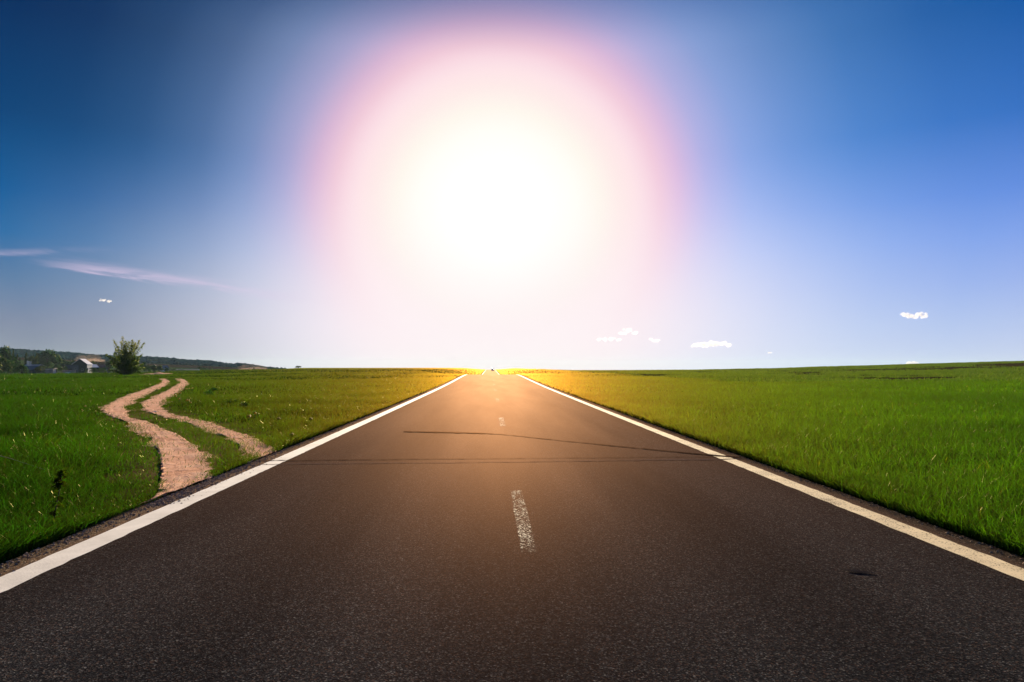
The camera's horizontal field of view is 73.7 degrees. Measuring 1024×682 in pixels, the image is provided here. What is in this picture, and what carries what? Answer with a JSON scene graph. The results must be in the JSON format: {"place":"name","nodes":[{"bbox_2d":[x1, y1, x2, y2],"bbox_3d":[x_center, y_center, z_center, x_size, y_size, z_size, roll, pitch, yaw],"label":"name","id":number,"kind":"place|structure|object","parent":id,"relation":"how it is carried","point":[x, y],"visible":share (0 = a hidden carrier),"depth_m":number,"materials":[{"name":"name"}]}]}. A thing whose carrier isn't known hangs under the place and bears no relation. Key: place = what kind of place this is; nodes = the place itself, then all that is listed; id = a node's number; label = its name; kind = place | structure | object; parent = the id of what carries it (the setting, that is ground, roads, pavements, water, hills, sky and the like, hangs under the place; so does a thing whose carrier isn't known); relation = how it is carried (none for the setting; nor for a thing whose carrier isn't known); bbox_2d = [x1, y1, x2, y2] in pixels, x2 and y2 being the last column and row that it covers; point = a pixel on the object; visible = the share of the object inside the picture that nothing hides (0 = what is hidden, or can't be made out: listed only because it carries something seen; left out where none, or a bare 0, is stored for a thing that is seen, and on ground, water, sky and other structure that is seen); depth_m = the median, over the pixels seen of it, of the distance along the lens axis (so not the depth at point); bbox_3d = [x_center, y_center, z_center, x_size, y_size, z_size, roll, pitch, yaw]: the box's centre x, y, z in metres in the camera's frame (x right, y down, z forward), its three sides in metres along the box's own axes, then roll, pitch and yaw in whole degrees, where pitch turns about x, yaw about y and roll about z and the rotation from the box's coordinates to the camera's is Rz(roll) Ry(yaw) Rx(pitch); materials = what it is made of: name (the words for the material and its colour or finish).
{"place":"outdoors","nodes":[
{"label":"outdoors","id":0,"kind":"place"},
{"bbox_2d":[98,379,215,505],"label":"dirt track path","id":1,"kind":"structure","parent":0,"point":[173,467],"depth_m":11.74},
{"bbox_2d":[140,379,274,461],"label":"dirt track path","id":2,"kind":"structure","parent":0,"point":[153,405],"depth_m":17.62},
{"bbox_2d":[288,367,537,374],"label":"distant grass","id":3,"kind":"structure","parent":0,"point":[503,371],"depth_m":334.20,"materials":[{"name":"plant"}]},
{"bbox_2d":[0,370,1023,681],"bbox_3d":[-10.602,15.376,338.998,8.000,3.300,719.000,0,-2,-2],"label":"road","id":4,"kind":"structure","parent":0,"point":[352,556],"depth_m":4.88,"materials":[{"name":"grey asphalt"}]},
{"bbox_2d":[0,370,485,592],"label":"edge line marking","id":5,"kind":"object","parent":4,"relation":"on","point":[8,581],"visible":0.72,"depth_m":6.62,"materials":[{"name":"white paint"}]},
{"bbox_2d":[262,456,719,460],"bbox_3d":[-0.137,1.907,11.096,7.765,0.011,0.105,0,-2,-4],"label":"road seam line","id":6,"kind":"object","parent":4,"relation":"on","point":[452,458],"visible":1,"depth_m":11.04,"materials":[{"name":"black asphalt"}]},
{"bbox_2d":[251,458,737,464],"bbox_3d":[-0.122,1.893,10.715,7.771,0.011,0.171,0,-2,-5],"label":"road seam line","id":7,"kind":"object","parent":4,"relation":"on","point":[515,461],"visible":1,"depth_m":10.69,"materials":[{"name":"black asphalt"}]},
{"bbox_2d":[512,490,533,550],"bbox_3d":[0.095,1.748,6.857,0.143,0.001,2.720,0,-2,-2],"label":"dash marking","id":8,"kind":"object","parent":4,"relation":"on","point":[522,522],"visible":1,"depth_m":6.37,"materials":[{"name":"paint"}]},
{"bbox_2d":[403,431,740,457],"bbox_3d":[0.858,2.003,13.727,7.768,0.013,0.869,-2,-3,35],"label":"road crack line","id":9,"kind":"object","parent":4,"relation":"on","point":[570,441],"visible":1,"depth_m":13.53,"materials":[{"name":"black asphalt"}]},
{"bbox_2d":[496,371,1023,580],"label":"edge line marking","id":10,"kind":"object","parent":4,"relation":"on","point":[986,560],"visible":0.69,"depth_m":6.93,"materials":[{"name":"beige paint"}]},
{"bbox_2d":[846,568,873,573],"bbox_3d":[2.536,1.681,4.979,0.215,0.001,0.133,-2,-3,39],"label":"road patch surface","id":11,"kind":"object","parent":4,"relation":"on","point":[858,571],"visible":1,"depth_m":4.98,"materials":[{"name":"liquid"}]},
{"bbox_2d":[0,357,1023,563],"bbox_3d":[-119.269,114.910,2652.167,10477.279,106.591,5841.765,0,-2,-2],"label":"ground","id":12,"kind":"structure","parent":0,"point":[175,366],"depth_m":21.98,"materials":[{"name":"green plant"}]},
{"bbox_2d":[0,357,10,372],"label":"bush","id":13,"kind":"object","parent":12,"relation":"on","point":[4,359],"visible":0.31,"depth_m":255.41,"materials":[{"name":"green plant"}]},
{"bbox_2d":[0,345,11,373],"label":"broadleaf tree","id":14,"kind":"object","parent":12,"relation":"on","point":[4,351],"visible":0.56,"depth_m":335.90,"materials":[{"name":"green plant"}]},
{"bbox_2d":[5,350,11,373],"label":"conifer tree","id":15,"kind":"object","parent":12,"relation":"on","point":[9,357],"visible":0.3,"depth_m":327.22,"materials":[{"name":"green plant"}]},
{"bbox_2d":[2,360,20,373],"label":"bush","id":16,"kind":"object","parent":12,"relation":"on","point":[6,368],"visible":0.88,"depth_m":251.07,"materials":[{"name":"green plant"}]},
{"bbox_2d":[11,349,14,371],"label":"conifer tree","id":17,"kind":"object","parent":12,"relation":"on","point":[13,358],"visible":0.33,"depth_m":332.23,"materials":[{"name":"green plant"}]},
{"bbox_2d":[12,364,28,373],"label":"bush","id":18,"kind":"object","parent":12,"relation":"on","point":[17,368],"visible":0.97,"depth_m":248.44,"materials":[{"name":"green plant"}]},
{"bbox_2d":[24,355,32,364],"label":"broadleaf tree","id":19,"kind":"object","parent":12,"relation":"on","point":[27,359],"visible":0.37,"depth_m":443.19,"materials":[{"name":"green plant"}]},
{"bbox_2d":[21,366,41,373],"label":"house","id":20,"kind":"structure","parent":12,"relation":"on","point":[32,369],"depth_m":334.69,"materials":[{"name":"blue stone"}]},
{"bbox_2d":[31,356,38,363],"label":"broadleaf tree","id":21,"kind":"object","parent":12,"relation":"on","point":[34,360],"visible":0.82,"depth_m":435.03,"materials":[{"name":"green plant"}]},
{"bbox_2d":[25,364,45,368],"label":"long shed","id":22,"kind":"structure","parent":12,"relation":"on","point":[40,365],"depth_m":404.09,"materials":[{"name":"paint"}]},
{"bbox_2d":[35,366,45,372],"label":"bush","id":23,"kind":"object","parent":12,"relation":"on","point":[39,369],"visible":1,"depth_m":321.44,"materials":[{"name":"green plant"}]},
{"bbox_2d":[36,353,45,364],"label":"broadleaf tree","id":24,"kind":"object","parent":12,"relation":"on","point":[42,361],"visible":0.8,"depth_m":463.42,"materials":[{"name":"green plant"}]},
{"bbox_2d":[36,369,52,373],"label":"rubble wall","id":25,"kind":"structure","parent":12,"relation":"on","point":[49,371],"depth_m":322.56,"materials":[{"name":"grey stone"}]},
{"bbox_2d":[34,349,59,366],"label":"broadleaf tree","id":26,"kind":"object","parent":12,"relation":"on","point":[49,356],"visible":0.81,"depth_m":468.63,"materials":[{"name":"green plant"}]},
{"bbox_2d":[44,361,52,367],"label":"bush","id":27,"kind":"object","parent":12,"relation":"on","point":[48,363],"visible":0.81,"depth_m":420.13,"materials":[{"name":"green plant"}]},
{"bbox_2d":[43,368,56,372],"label":"shed","id":28,"kind":"structure","parent":12,"relation":"on","point":[54,370],"depth_m":360.74,"materials":[{"name":"grey"}]},
{"bbox_2d":[53,354,62,365],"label":"broadleaf tree","id":29,"kind":"object","parent":12,"relation":"on","point":[60,361],"visible":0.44,"depth_m":479.76,"materials":[{"name":"green plant"}]},
{"bbox_2d":[48,467,70,523],"bbox_3d":[-4.141,1.463,6.234,0.160,0.593,0.178,0,-2,-2],"label":"weed plant","id":30,"kind":"object","parent":12,"relation":"on","point":[60,481],"visible":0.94,"depth_m":6.23,"materials":[{"name":"green plant"}]},
{"bbox_2d":[62,370,75,372],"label":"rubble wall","id":31,"kind":"structure","parent":12,"relation":"on","point":[70,371],"depth_m":327.79,"materials":[{"name":"grey stone"}]},
{"bbox_2d":[65,365,78,372],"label":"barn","id":32,"kind":"structure","parent":12,"relation":"on","point":[73,367],"depth_m":375.14,"materials":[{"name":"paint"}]},
{"bbox_2d":[72,359,91,372],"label":"gabled house","id":33,"kind":"structure","parent":12,"relation":"on","point":[83,364],"depth_m":388.93,"materials":[{"name":"paint"}]},
{"bbox_2d":[97,363,109,372],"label":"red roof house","id":34,"kind":"structure","parent":12,"relation":"on","point":[102,365],"depth_m":449.83,"materials":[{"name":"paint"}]},
{"bbox_2d":[105,361,112,369],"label":"broadleaf tree","id":35,"kind":"object","parent":12,"relation":"on","point":[108,365],"visible":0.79,"depth_m":421.25,"materials":[{"name":"green plant"}]},
{"bbox_2d":[105,336,145,374],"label":"shrub","id":36,"kind":"object","parent":12,"relation":"on","point":[127,363],"visible":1,"depth_m":122.62,"materials":[{"name":"green plant"}]},
{"bbox_2d":[0,347,286,368],"bbox_3d":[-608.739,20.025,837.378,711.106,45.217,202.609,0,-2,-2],"label":"hill forest","id":37,"kind":"object","parent":12,"relation":"on","point":[66,355],"visible":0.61,"depth_m":784.30,"materials":[{"name":"green plant"}]},
{"bbox_2d":[150,365,157,371],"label":"broadleaf tree","id":38,"kind":"object","parent":12,"relation":"on","point":[154,368],"visible":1,"depth_m":373.03,"materials":[{"name":"green plant"}]},
{"bbox_2d":[139,372,171,374],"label":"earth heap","id":39,"kind":"object","parent":12,"relation":"on","point":[158,373],"visible":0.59,"depth_m":128.72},
{"bbox_2d":[563,361,1023,382],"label":"row crop leaves","id":40,"kind":"object","parent":12,"relation":"on","point":[960,374],"visible":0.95,"depth_m":113.19,"materials":[{"name":"green plant"}]},
{"bbox_2d":[0,392,1023,574],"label":"gravel","id":41,"kind":"structure","parent":0,"point":[204,484],"depth_m":7.92,"materials":[{"name":"grey gravel"}]},
{"bbox_2d":[0,0,1023,369],"label":"sky","id":42,"kind":"structure","parent":0,"point":[471,184],"materials":[{"name":"blue"}]},
{"bbox_2d":[510,369,1023,553],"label":"wheat grass","id":43,"kind":"structure","parent":0,"point":[878,400],"depth_m":14.56,"materials":[{"name":"green plant"}]}
]}

